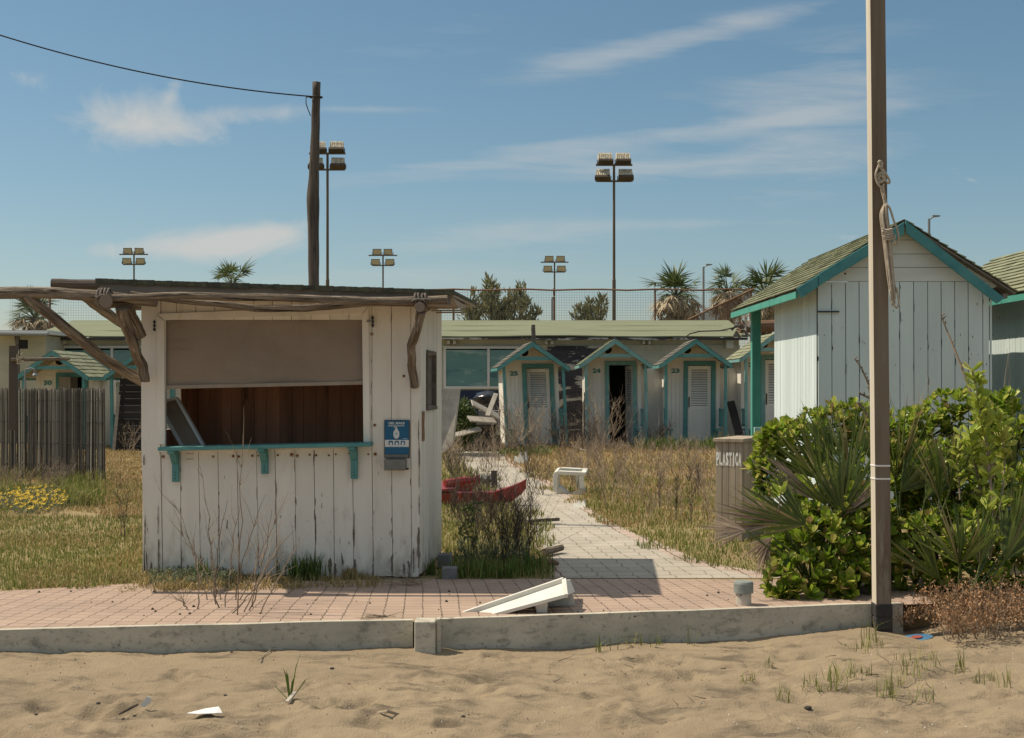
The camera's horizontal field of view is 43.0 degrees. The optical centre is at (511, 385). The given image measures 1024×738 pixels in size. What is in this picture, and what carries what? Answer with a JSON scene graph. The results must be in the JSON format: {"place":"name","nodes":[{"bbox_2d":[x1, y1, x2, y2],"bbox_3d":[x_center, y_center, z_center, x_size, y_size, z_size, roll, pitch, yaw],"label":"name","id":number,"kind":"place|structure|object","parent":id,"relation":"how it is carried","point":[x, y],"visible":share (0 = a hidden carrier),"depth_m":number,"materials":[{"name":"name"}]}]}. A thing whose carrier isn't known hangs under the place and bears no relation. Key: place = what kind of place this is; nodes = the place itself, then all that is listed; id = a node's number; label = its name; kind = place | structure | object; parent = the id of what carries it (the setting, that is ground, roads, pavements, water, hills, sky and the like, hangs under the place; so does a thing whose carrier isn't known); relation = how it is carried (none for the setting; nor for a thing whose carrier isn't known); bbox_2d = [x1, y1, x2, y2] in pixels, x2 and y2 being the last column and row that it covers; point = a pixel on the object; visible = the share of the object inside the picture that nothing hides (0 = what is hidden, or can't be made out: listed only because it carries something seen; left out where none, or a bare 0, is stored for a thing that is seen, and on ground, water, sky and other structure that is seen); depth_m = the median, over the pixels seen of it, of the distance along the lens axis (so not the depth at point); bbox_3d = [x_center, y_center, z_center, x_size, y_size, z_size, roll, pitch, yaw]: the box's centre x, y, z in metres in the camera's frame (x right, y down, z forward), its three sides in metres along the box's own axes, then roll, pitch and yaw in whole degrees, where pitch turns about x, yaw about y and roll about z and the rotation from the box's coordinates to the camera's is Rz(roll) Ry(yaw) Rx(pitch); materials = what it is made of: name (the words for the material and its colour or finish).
{"place":"outdoors","nodes":[
{"label":"outdoors","id":0,"kind":"place"},
{"bbox_2d":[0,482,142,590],"bbox_3d":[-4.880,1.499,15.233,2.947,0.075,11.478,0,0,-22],"label":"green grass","id":1,"kind":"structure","parent":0,"point":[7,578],"depth_m":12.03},
{"bbox_2d":[0,449,152,591],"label":"dry grass","id":2,"kind":"structure","parent":0,"point":[115,580],"depth_m":12.77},
{"bbox_2d":[99,445,142,518],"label":"dry grass","id":3,"kind":"structure","parent":0,"point":[134,468],"depth_m":20.94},
{"bbox_2d":[48,316,773,439],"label":"building","id":4,"kind":"structure","parent":0,"point":[474,352],"depth_m":36.47,"materials":[{"name":"green"}]},
{"bbox_2d":[64,346,140,381],"bbox_3d":[-11.201,-0.610,36.464,3.084,1.023,0.067,0,0,0],"label":"window","id":5,"kind":"structure","parent":4,"relation":"in","point":[120,355],"depth_m":36.47,"materials":[{"name":"teal"}]},
{"bbox_2d":[443,346,519,388],"bbox_3d":[-0.603,-0.512,36.464,2.636,1.192,0.067,0,0,0],"label":"window","id":6,"kind":"structure","parent":4,"relation":"in","point":[462,369],"depth_m":36.47,"materials":[{"name":"teal"}]},
{"bbox_2d":[0,579,934,628],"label":"brick pavement","id":7,"kind":"structure","parent":0,"point":[59,607],"depth_m":9.20,"materials":[{"name":"brick"}]},
{"bbox_2d":[146,565,236,585],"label":"ground cover","id":8,"kind":"object","parent":7,"relation":"on","point":[225,576],"visible":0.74,"depth_m":10.11,"materials":[{"name":"green plant"}]},
{"bbox_2d":[155,406,306,614],"bbox_3d":[-1.935,0.834,9.007,1.171,1.399,0.958,0,0,0],"label":"dry stalk plant","id":9,"kind":"object","parent":7,"relation":"on","point":[231,558],"visible":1,"depth_m":8.95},
{"bbox_2d":[377,560,439,587],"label":"grass tuft","id":10,"kind":"object","parent":7,"relation":"on","point":[403,578],"visible":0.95,"depth_m":9.94,"materials":[{"name":"plant"}]},
{"bbox_2d":[462,577,574,613],"bbox_3d":[0.051,1.479,9.016,0.780,0.327,0.643,0,0,0],"label":"broken plastic table","id":11,"kind":"object","parent":7,"relation":"on","point":[556,592],"visible":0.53,"depth_m":8.80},
{"bbox_2d":[734,580,752,605],"bbox_3d":[1.615,1.520,9.070,0.136,0.320,0.136,0,0,0],"label":"capped pipe","id":12,"kind":"object","parent":7,"relation":"on","point":[743,590],"visible":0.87,"depth_m":9.02,"materials":[{"name":"paint"}]},
{"bbox_2d":[473,390,497,407],"bbox_3d":[-0.609,0.314,29.594,0.577,0.431,0.672,0,0,0],"label":"rubbish bag","id":13,"kind":"object","parent":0,"point":[484,398],"visible":0.57,"depth_m":29.36,"materials":[{"name":"black"}]},
{"bbox_2d":[0,616,1023,737],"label":"sand","id":14,"kind":"structure","parent":0,"point":[177,687],"depth_m":7.24,"materials":[{"name":"sand"}]},
{"bbox_2d":[187,707,222,714],"bbox_3d":[-1.581,1.675,6.700,0.185,0.026,0.070,0,0,0],"label":"paper scrap","id":15,"kind":"object","parent":14,"relation":"on","point":[214,710],"visible":1,"depth_m":6.69,"materials":[{"name":"white"}]},
{"bbox_2d":[275,659,311,698],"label":"sand plant","id":16,"kind":"object","parent":14,"relation":"on","point":[288,687],"visible":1,"depth_m":6.99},
{"bbox_2d":[0,602,902,653],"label":"concrete edging","id":17,"kind":"object","parent":14,"relation":"on","point":[540,631],"visible":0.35,"depth_m":8.41,"materials":[{"name":"concrete"}]},
{"bbox_2d":[13,652,1012,734],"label":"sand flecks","id":18,"kind":"object","parent":14,"relation":"on","point":[478,714],"visible":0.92,"depth_m":7.07,"materials":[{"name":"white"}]},
{"bbox_2d":[594,617,1012,703],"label":"sand grass","id":19,"kind":"structure","parent":14,"relation":"on","point":[891,692],"depth_m":7.50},
{"bbox_2d":[866,0,892,632],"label":"square post","id":20,"kind":"object","parent":14,"relation":"on","point":[881,604],"visible":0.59,"depth_m":8.88,"materials":[{"name":"wood"}]},
{"bbox_2d":[875,160,899,308],"bbox_3d":[2.550,-1.030,8.828,0.169,1.015,0.063,0,0,0],"label":"hanging rope","id":21,"kind":"object","parent":20,"relation":"hanging from","point":[887,233],"visible":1,"depth_m":8.83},
{"bbox_2d":[893,570,1023,641],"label":"dry flowering shrub","id":22,"kind":"object","parent":14,"relation":"on","point":[1012,606],"visible":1,"depth_m":8.63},
{"bbox_2d":[0,440,1023,645],"bbox_3d":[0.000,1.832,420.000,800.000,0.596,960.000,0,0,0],"label":"ground","id":23,"kind":"structure","parent":0,"point":[917,621],"depth_m":13.05,"materials":[{"name":"soil"}]},
{"bbox_2d":[3,284,63,329],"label":"fan palm","id":24,"kind":"object","parent":23,"relation":"on","point":[27,325],"visible":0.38,"depth_m":49.79,"materials":[{"name":"green plant"}]},
{"bbox_2d":[0,330,68,442],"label":"white shed","id":25,"kind":"structure","parent":23,"relation":"on","point":[34,343],"depth_m":35.00,"materials":[{"name":"grey"}]},
{"bbox_2d":[0,452,76,489],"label":"brown garden weeds","id":26,"kind":"object","parent":23,"relation":"on","point":[65,474],"visible":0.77,"depth_m":19.88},
{"bbox_2d":[0,484,77,513],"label":"yellow flower patch","id":27,"kind":"object","parent":23,"relation":"on","point":[32,500],"visible":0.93,"depth_m":16.46,"materials":[{"name":"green plant"}]},
{"bbox_2d":[9,346,69,429],"bbox_3d":[-7.314,0.031,20.092,0.900,1.299,0.296,0,0,-12],"label":"wooden post","id":28,"kind":"object","parent":23,"relation":"on","point":[14,358],"visible":1,"depth_m":20.05,"materials":[{"name":"wood"}]},
{"bbox_2d":[0,388,104,480],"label":"reed screen","id":29,"kind":"object","parent":23,"relation":"on","point":[44,427],"visible":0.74,"depth_m":21.19,"materials":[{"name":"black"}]},
{"bbox_2d":[0,465,119,507],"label":"garden weeds","id":30,"kind":"object","parent":23,"relation":"on","point":[80,493],"visible":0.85,"depth_m":18.32,"materials":[{"name":"green plant"}]},
{"bbox_2d":[18,350,117,446],"bbox_3d":[-11.157,0.412,32.706,1.819,2.555,2.388,0,0,0],"label":"beach hut","id":31,"kind":"object","parent":23,"relation":"on","point":[82,370],"visible":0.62,"depth_m":32.42,"materials":[{"name":"green"}]},
{"bbox_2d":[100,374,116,445],"bbox_3d":[-10.395,0.598,33.027,0.685,1.865,0.065,0,0,0],"label":"plank screen","id":32,"kind":"object","parent":23,"relation":"on","point":[105,384],"visible":0.29,"depth_m":32.99,"materials":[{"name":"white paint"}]},
{"bbox_2d":[112,394,120,450],"bbox_3d":[-9.290,0.937,30.500,0.077,1.461,0.634,0,0,-4],"label":"loose plank","id":33,"kind":"object","parent":23,"relation":"on","point":[116,423],"visible":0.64,"depth_m":30.51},
{"bbox_2d":[110,471,139,538],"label":"dry weed","id":34,"kind":"object","parent":23,"relation":"on","point":[124,517],"visible":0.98,"depth_m":12.95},
{"bbox_2d":[116,378,140,450],"bbox_3d":[-8.927,0.701,30.787,0.812,1.764,0.376,0,0,0],"label":"dark plank panel","id":35,"kind":"object","parent":23,"relation":"on","point":[130,410],"visible":0.54,"depth_m":30.73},
{"bbox_2d":[119,248,147,278],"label":"floodlight mast","id":36,"kind":"object","parent":23,"relation":"on","point":[138,261],"visible":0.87,"depth_m":79.90,"materials":[{"name":"metal"}]},
{"bbox_2d":[103,356,177,447],"bbox_3d":[-9.007,0.397,32.706,1.853,2.545,2.388,0,0,0],"label":"beach hut","id":37,"kind":"object","parent":23,"relation":"on","point":[111,375],"visible":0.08,"depth_m":31.59,"materials":[{"name":"white"}]},
{"bbox_2d":[210,255,256,282],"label":"fan palm","id":38,"kind":"object","parent":23,"relation":"on","point":[225,271],"visible":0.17,"depth_m":69.74,"materials":[{"name":"green plant"}]},
{"bbox_2d":[0,278,477,577],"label":"beach kiosk","id":39,"kind":"object","parent":23,"relation":"on","point":[320,383],"visible":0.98,"depth_m":10.41,"materials":[{"name":"white paint"}]},
{"bbox_2d":[167,397,204,444],"bbox_3d":[-2.555,0.633,10.742,0.802,1.079,0.097,0,0,11],"label":"framed panel","id":40,"kind":"object","parent":39,"relation":"attached to","point":[182,427],"visible":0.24,"depth_m":10.78,"materials":[{"name":"grey"}]},
{"bbox_2d":[384,420,409,469],"bbox_3d":[-0.915,0.470,10.295,0.204,0.397,0.073,0,0,4],"label":"gel dispenser","id":41,"kind":"object","parent":39,"relation":"attached to","point":[396,438],"visible":1,"depth_m":10.31,"materials":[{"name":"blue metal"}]},
{"bbox_2d":[426,350,437,409],"bbox_3d":[-0.692,-0.045,10.979,0.054,0.497,0.625,0,0,4],"label":"side window","id":42,"kind":"structure","parent":39,"relation":"in","point":[431,360],"depth_m":11.15,"materials":[{"name":"brown wood"}]},
{"bbox_2d":[127,569,389,592],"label":"creeping weeds","id":43,"kind":"object","parent":23,"relation":"on","point":[145,578],"visible":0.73,"depth_m":9.93,"materials":[{"name":"green plant"}]},
{"bbox_2d":[272,551,330,579],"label":"grass tuft","id":44,"kind":"object","parent":23,"relation":"on","point":[302,570],"visible":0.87,"depth_m":10.24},
{"bbox_2d":[306,81,322,285],"bbox_3d":[-2.276,-1.007,15.000,0.191,4.991,0.161,0,0,0],"label":"utility pole","id":45,"kind":"object","parent":23,"relation":"on","point":[313,206],"visible":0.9,"depth_m":14.95,"materials":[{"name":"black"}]},
{"bbox_2d":[0,35,315,96],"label":"overhead cable","id":46,"kind":"object","parent":45,"relation":"attached to","point":[156,74],"visible":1,"depth_m":14.64,"materials":[{"name":"black plastic"}]},
{"bbox_2d":[308,141,345,285],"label":"floodlight mast","id":47,"kind":"object","parent":23,"relation":"on","point":[336,148],"visible":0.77,"depth_m":49.93,"materials":[{"name":"metal"}]},
{"bbox_2d":[10,288,754,340],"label":"netting fence","id":48,"kind":"object","parent":23,"relation":"on","point":[717,315],"visible":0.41,"depth_m":44.98,"materials":[{"name":"grey"}]},
{"bbox_2d":[369,249,396,287],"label":"floodlight mast","id":49,"kind":"object","parent":23,"relation":"on","point":[377,262],"visible":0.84,"depth_m":79.91,"materials":[{"name":"metal"}]},
{"bbox_2d":[438,553,452,567],"bbox_3d":[-0.560,1.472,10.939,0.117,0.117,0.140,0,0,0],"label":"concrete block","id":50,"kind":"object","parent":23,"relation":"on","point":[445,557],"depth_m":10.87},
{"bbox_2d":[442,566,457,578],"bbox_3d":[-0.493,1.485,10.323,0.118,0.091,0.140,0,0,0],"label":"concrete block","id":51,"kind":"object","parent":23,"relation":"on","point":[449,572],"depth_m":10.25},
{"bbox_2d":[442,389,460,452],"bbox_3d":[-1.315,0.722,26.889,0.326,1.319,0.653,0,0,15],"label":"propped board","id":52,"kind":"object","parent":23,"relation":"on","point":[450,401],"visible":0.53,"depth_m":26.88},
{"bbox_2d":[444,467,487,518],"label":"dark twiggy weed","id":53,"kind":"object","parent":23,"relation":"on","point":[457,489],"visible":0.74,"depth_m":14.61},
{"bbox_2d":[454,396,480,449],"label":"oleander bush","id":54,"kind":"object","parent":23,"relation":"on","point":[465,410],"visible":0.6,"depth_m":28.32,"materials":[{"name":"green plant"}]},
{"bbox_2d":[446,442,495,508],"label":"dark twiggy weed","id":55,"kind":"object","parent":23,"relation":"on","point":[473,473],"visible":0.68,"depth_m":15.66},
{"bbox_2d":[442,474,525,504],"bbox_3d":[-1.708,1.360,17.200,3.780,0.380,1.350,0,0,0],"label":"rowing catamaran","id":56,"kind":"object","parent":23,"relation":"on","point":[447,494],"visible":0.2,"depth_m":16.62,"materials":[{"name":"red paint"}]},
{"bbox_2d":[437,449,556,578],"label":"green grass","id":57,"kind":"structure","parent":23,"relation":"on","point":[452,525],"depth_m":12.54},
{"bbox_2d":[455,271,542,319],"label":"tamarisk tree","id":58,"kind":"object","parent":23,"relation":"on","point":[508,305],"visible":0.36,"depth_m":49.66,"materials":[{"name":"green plant"}]},
{"bbox_2d":[480,408,534,450],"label":"dead bush","id":59,"kind":"object","parent":23,"relation":"on","point":[521,431],"visible":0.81,"depth_m":30.28,"materials":[{"name":"plant"}]},
{"bbox_2d":[441,454,581,579],"bbox_3d":[-0.056,1.127,12.550,1.263,1.137,4.638,0,0,-3],"label":"dark twiggy weed","id":60,"kind":"object","parent":23,"relation":"on","point":[515,534],"visible":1,"depth_m":11.22,"materials":[{"name":"green plant"}]},
{"bbox_2d":[494,386,554,448],"bbox_3d":[0.287,0.737,31.423,2.094,1.596,1.190,0,0,0],"label":"dead bush","id":61,"kind":"object","parent":23,"relation":"on","point":[532,419],"visible":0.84,"depth_m":31.36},
{"bbox_2d":[490,341,569,446],"bbox_3d":[0.436,0.222,33.595,1.854,2.655,2.388,0,0,-5],"label":"beach hut","id":62,"kind":"object","parent":23,"relation":"on","point":[532,369],"visible":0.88,"depth_m":33.30,"materials":[{"name":"grey"}]},
{"bbox_2d":[526,369,551,443],"bbox_3d":[0.699,0.522,33.406,0.663,1.925,0.076,0,0,9],"label":"door","id":63,"kind":"structure","parent":62,"relation":"in","point":[538,380],"depth_m":33.41,"materials":[{"name":"white paint"}]},
{"bbox_2d":[541,256,568,287],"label":"floodlight mast","id":64,"kind":"object","parent":23,"relation":"on","point":[559,269],"visible":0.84,"depth_m":81.90,"materials":[{"name":"metal"}]},
{"bbox_2d":[543,409,575,448],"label":"dead bush","id":65,"kind":"object","parent":23,"relation":"on","point":[553,437],"visible":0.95,"depth_m":31.18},
{"bbox_2d":[568,415,604,450],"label":"dead bush","id":66,"kind":"object","parent":23,"relation":"on","point":[587,432],"visible":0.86,"depth_m":30.45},
{"bbox_2d":[568,291,609,319],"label":"tamarisk tree","id":67,"kind":"object","parent":23,"relation":"on","point":[590,309],"visible":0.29,"depth_m":49.55,"materials":[{"name":"green plant"}]},
{"bbox_2d":[442,420,742,469],"bbox_3d":[0.873,1.087,28.499,5.453,0.899,10.936,0,0,42],"label":"brown brush","id":68,"kind":"object","parent":23,"relation":"on","point":[493,446],"visible":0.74,"depth_m":28.97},
{"bbox_2d":[455,427,481,436],"bbox_3d":[-0.986,1.004,28.075,0.699,0.236,0.139,0,0,-31],"label":"broken board","id":69,"kind":"object","parent":68,"relation":"on","point":[472,430],"visible":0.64,"depth_m":28.09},
{"bbox_2d":[467,416,496,423],"bbox_3d":[-0.646,0.734,28.075,0.666,0.186,0.189,0,0,-32],"label":"broken board","id":70,"kind":"object","parent":69,"relation":"on","point":[478,419],"visible":1,"depth_m":28.05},
{"bbox_2d":[471,400,499,419],"bbox_3d":[-0.576,0.519,28.075,0.729,0.446,0.178,0,0,-32],"label":"broken board","id":71,"kind":"object","parent":70,"relation":"on","point":[483,408],"visible":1,"depth_m":28.02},
{"bbox_2d":[572,386,637,447],"bbox_3d":[2.249,0.714,31.721,1.650,1.640,1.590,0,0,0],"label":"dead bush","id":72,"kind":"object","parent":23,"relation":"on","point":[605,433],"visible":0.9,"depth_m":31.61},
{"bbox_2d":[575,339,651,446],"bbox_3d":[2.586,0.187,33.606,1.853,2.725,2.388,0,0,0],"label":"beach hut","id":73,"kind":"object","parent":23,"relation":"on","point":[600,377],"visible":0.88,"depth_m":33.32,"materials":[{"name":"white"}]},
{"bbox_2d":[624,366,632,443],"bbox_3d":[3.030,0.487,33.606,0.079,1.995,0.593,0,0,-13],"label":"door","id":74,"kind":"structure","parent":73,"relation":"in","point":[628,398],"depth_m":33.62,"materials":[{"name":"white paint"}]},
{"bbox_2d":[483,434,744,455],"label":"shaded grass","id":75,"kind":"structure","parent":23,"relation":"on","point":[709,441],"depth_m":31.00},
{"bbox_2d":[595,153,633,319],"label":"floodlight mast","id":76,"kind":"object","parent":23,"relation":"on","point":[621,159],"visible":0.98,"depth_m":49.91,"materials":[{"name":"metal"}]},
{"bbox_2d":[538,431,715,520],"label":"brown field weeds","id":77,"kind":"object","parent":23,"relation":"on","point":[619,470],"visible":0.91,"depth_m":19.92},
{"bbox_2d":[637,368,661,441],"bbox_3d":[3.599,0.534,33.927,0.782,1.992,0.066,0,0,0],"label":"plank screen","id":78,"kind":"object","parent":23,"relation":"on","point":[654,383],"visible":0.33,"depth_m":33.90,"materials":[{"name":"white paint"}]},
{"bbox_2d":[639,260,709,319],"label":"fan palm","id":79,"kind":"object","parent":23,"relation":"on","point":[674,280],"visible":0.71,"depth_m":47.63,"materials":[{"name":"green plant"}]},
{"bbox_2d":[679,446,699,522],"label":"weed stalk","id":80,"kind":"object","parent":23,"relation":"on","point":[690,478],"visible":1,"depth_m":14.24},
{"bbox_2d":[652,339,732,443],"bbox_3d":[4.620,0.187,33.605,1.902,2.725,2.435,0,0,0],"label":"beach hut","id":81,"kind":"object","parent":23,"relation":"on","point":[691,396],"visible":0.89,"depth_m":33.32,"materials":[{"name":"grey"}]},
{"bbox_2d":[687,366,710,442],"bbox_3d":[4.800,0.488,33.325,0.605,1.995,0.073,0,0,0],"label":"door","id":82,"kind":"structure","parent":81,"relation":"in","point":[699,388],"depth_m":33.32,"materials":[{"name":"white paint"}]},
{"bbox_2d":[715,368,736,436],"bbox_3d":[5.567,0.533,33.927,0.808,1.994,0.066,0,0,0],"label":"plank screen","id":83,"kind":"object","parent":23,"relation":"on","point":[731,384],"visible":0.15,"depth_m":33.90,"materials":[{"name":"white paint"}]},
{"bbox_2d":[702,263,757,337],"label":"fan palm","id":84,"kind":"object","parent":23,"relation":"on","point":[719,298],"visible":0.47,"depth_m":51.94,"materials":[{"name":"green plant"}]},
{"bbox_2d":[727,400,743,435],"bbox_3d":[5.613,0.927,32.550,0.200,1.116,0.790,0,0,-13],"label":"leaning board","id":85,"kind":"object","parent":23,"relation":"on","point":[735,419],"visible":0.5,"depth_m":32.60,"materials":[{"name":"brown wood"}]},
{"bbox_2d":[713,436,763,540],"bbox_3d":[2.313,1.025,13.164,0.315,1.009,0.790,0,0,28],"label":"recycling bin","id":86,"kind":"object","parent":23,"relation":"on","point":[733,453],"visible":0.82,"depth_m":12.85,"materials":[{"name":"brown"}]},
{"bbox_2d":[726,333,773,435],"bbox_3d":[6.587,0.112,33.606,1.854,2.875,2.388,0,0,0],"label":"beach hut","id":87,"kind":"object","parent":23,"relation":"on","point":[740,359],"visible":0.41,"depth_m":33.32,"materials":[{"name":"white"}]},
{"bbox_2d":[765,360,773,421],"bbox_3d":[6.783,0.413,33.325,0.588,2.145,0.074,0,0,0],"label":"door","id":88,"kind":"structure","parent":87,"relation":"in","point":[769,364],"depth_m":33.32,"materials":[{"name":"white paint"}]},
{"bbox_2d":[735,258,789,335],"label":"fan palm","id":89,"kind":"object","parent":23,"relation":"on","point":[768,312],"visible":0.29,"depth_m":45.75,"materials":[{"name":"green plant"}]},
{"bbox_2d":[699,397,898,579],"bbox_3d":[2.137,0.777,9.804,1.849,1.521,0.763,0,0,-14],"label":"dwarf fan palm","id":90,"kind":"object","parent":23,"relation":"on","point":[833,488],"visible":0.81,"depth_m":9.60,"materials":[{"name":"green plant"}]},
{"bbox_2d":[741,395,869,569],"bbox_3d":[2.567,0.831,11.028,1.472,1.505,0.675,0,0,-42],"label":"hedge shrub","id":91,"kind":"object","parent":23,"relation":"on","point":[764,442],"visible":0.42,"depth_m":10.76,"materials":[{"name":"green plant"}]},
{"bbox_2d":[759,457,898,599],"bbox_3d":[2.356,1.088,9.744,1.117,1.080,1.100,0,0,0],"label":"hedge shrub","id":92,"kind":"object","parent":23,"relation":"on","point":[847,574],"visible":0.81,"depth_m":9.45,"materials":[{"name":"green plant"}]},
{"bbox_2d":[730,219,1017,511],"bbox_3d":[4.327,-0.139,16.367,2.475,3.378,4.266,0,0,0],"label":"wooden cabin","id":93,"kind":"object","parent":23,"relation":"on","point":[821,333],"visible":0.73,"depth_m":14.40,"materials":[{"name":"white paint"}]},
{"bbox_2d":[772,361,1017,593],"bbox_3d":[2.786,0.676,9.514,1.837,1.714,0.418,0,0,0],"label":"young shoot shrub","id":94,"kind":"object","parent":23,"relation":"on","point":[980,428],"visible":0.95,"depth_m":9.51,"materials":[{"name":"green plant"}]},
{"bbox_2d":[844,385,1023,593],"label":"hedge shrub","id":95,"kind":"object","parent":23,"relation":"on","point":[1004,399],"visible":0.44,"depth_m":10.00,"materials":[{"name":"green plant"}]},
{"bbox_2d":[854,313,1010,433],"bbox_3d":[3.529,-0.002,10.896,1.038,1.128,1.740,0,0,27],"label":"bare branch","id":96,"kind":"object","parent":95,"relation":"attached to","point":[957,357],"visible":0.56,"depth_m":10.59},
{"bbox_2d":[890,395,982,584],"bbox_3d":[3.185,0.797,9.787,0.618,1.474,0.724,0,0,-40],"label":"dwarf fan palm","id":97,"kind":"object","parent":23,"relation":"on","point":[935,478],"visible":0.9,"depth_m":9.82,"materials":[{"name":"green plant"}]},
{"bbox_2d":[891,406,1023,599],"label":"dwarf fan palm","id":98,"kind":"object","parent":23,"relation":"on","point":[1012,533],"visible":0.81,"depth_m":9.28,"materials":[{"name":"green plant"}]},
{"bbox_2d":[982,251,1023,510],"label":"wooden cabin","id":99,"kind":"object","parent":23,"relation":"on","point":[1007,329],"visible":0.3,"depth_m":15.78,"materials":[{"name":"white paint"}]},
{"bbox_2d":[0,0,1023,347],"label":"sky","id":100,"kind":"structure","parent":0,"point":[473,133],"materials":[{"name":"blue"}]},
{"bbox_2d":[455,450,779,577],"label":"paved path","id":101,"kind":"structure","parent":0,"point":[592,549],"depth_m":12.15,"materials":[{"name":"concrete"}]},
{"bbox_2d":[455,452,493,455],"bbox_3d":[-0.812,1.505,28.664,0.850,0.050,0.500,0,0,0],"label":"paving step","id":102,"kind":"object","parent":101,"relation":"on","point":[474,454],"visible":0.36,"depth_m":28.41,"materials":[{"name":"concrete"}]},
{"bbox_2d":[462,410,499,450],"bbox_3d":[-0.721,1.055,30.750,0.880,0.950,0.900,0,0,0],"label":"rubble heap","id":103,"kind":"object","parent":101,"relation":"on","point":[482,414],"visible":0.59,"depth_m":30.35,"materials":[{"name":"grey wood"}]},
{"bbox_2d":[522,424,548,475],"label":"dark twiggy weed","id":104,"kind":"object","parent":101,"relation":"on","point":[531,450],"visible":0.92,"depth_m":21.75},
{"bbox_2d":[519,447,552,494],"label":"dark twiggy weed","id":105,"kind":"object","parent":101,"relation":"on","point":[526,463],"visible":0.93,"depth_m":18.23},
{"bbox_2d":[553,467,587,494],"bbox_3d":[0.830,1.355,18.524,0.490,0.365,0.462,0,0,10],"label":"overturned stool","id":106,"kind":"object","parent":101,"relation":"on","point":[559,488],"visible":1,"depth_m":18.39,"materials":[{"name":"white plastic"}]},
{"bbox_2d":[495,440,765,527],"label":"dry grass","id":107,"kind":"structure","parent":0,"point":[607,455],"depth_m":21.71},
{"bbox_2d":[520,462,809,575],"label":"green grass","id":108,"kind":"structure","parent":0,"point":[658,534],"depth_m":14.52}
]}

